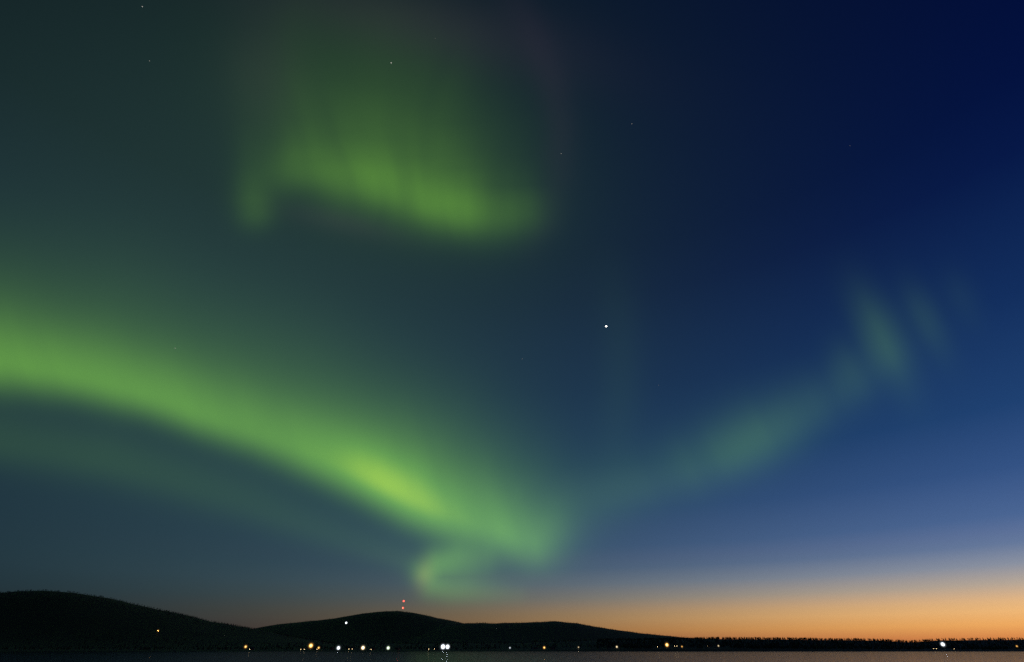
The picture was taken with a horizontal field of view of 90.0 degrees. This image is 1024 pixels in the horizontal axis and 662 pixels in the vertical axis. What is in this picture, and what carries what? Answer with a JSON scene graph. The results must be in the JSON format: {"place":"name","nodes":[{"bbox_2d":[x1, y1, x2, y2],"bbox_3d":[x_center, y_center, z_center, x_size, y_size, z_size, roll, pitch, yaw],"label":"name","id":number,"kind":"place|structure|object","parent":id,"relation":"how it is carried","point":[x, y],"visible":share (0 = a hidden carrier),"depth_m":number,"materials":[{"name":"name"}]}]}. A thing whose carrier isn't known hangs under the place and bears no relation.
{"place":"outdoors","nodes":[
{"label":"outdoors","id":0,"kind":"place"},
{"bbox_2d":[0,591,1023,650],"bbox_3d":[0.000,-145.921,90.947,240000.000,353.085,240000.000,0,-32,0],"label":"terrain","id":1,"kind":"structure","parent":0,"point":[22,612],"depth_m":2125.62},
{"bbox_2d":[3,590,1023,649],"bbox_3d":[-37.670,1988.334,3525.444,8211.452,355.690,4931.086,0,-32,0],"label":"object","id":2,"kind":"object","parent":1,"relation":"on","point":[554,645],"visible":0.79,"depth_m":1681.47,"materials":[{"name":"black"}]},
{"bbox_2d":[0,589,1023,649],"bbox_3d":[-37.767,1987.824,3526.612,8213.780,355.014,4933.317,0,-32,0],"label":"tree crowns","id":3,"kind":"object","parent":2,"relation":"attached to","point":[793,645],"visible":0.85,"depth_m":1691.40,"materials":[{"name":"plant"}]},
{"bbox_2d":[0,651,1023,661],"bbox_3d":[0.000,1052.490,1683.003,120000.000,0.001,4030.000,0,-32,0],"label":"lake","id":4,"kind":"structure","parent":0,"point":[511,656],"depth_m":283.31,"materials":[{"name":"liquid"}]},
{"bbox_2d":[0,0,1023,641],"label":"sky","id":5,"kind":"structure","parent":0,"point":[306,307],"materials":[{"name":"blue"}]},
{"bbox_2d":[249,644,956,648],"bbox_3d":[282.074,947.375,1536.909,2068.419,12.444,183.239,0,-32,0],"label":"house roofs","id":6,"kind":"structure","parent":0,"point":[457,648],"depth_m":1514.09,"materials":[{"name":"black"}]},
{"bbox_2d":[249,645,957,649],"bbox_3d":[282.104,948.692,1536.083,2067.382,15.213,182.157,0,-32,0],"label":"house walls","id":7,"kind":"structure","parent":0,"point":[534,648],"depth_m":1511.38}
]}

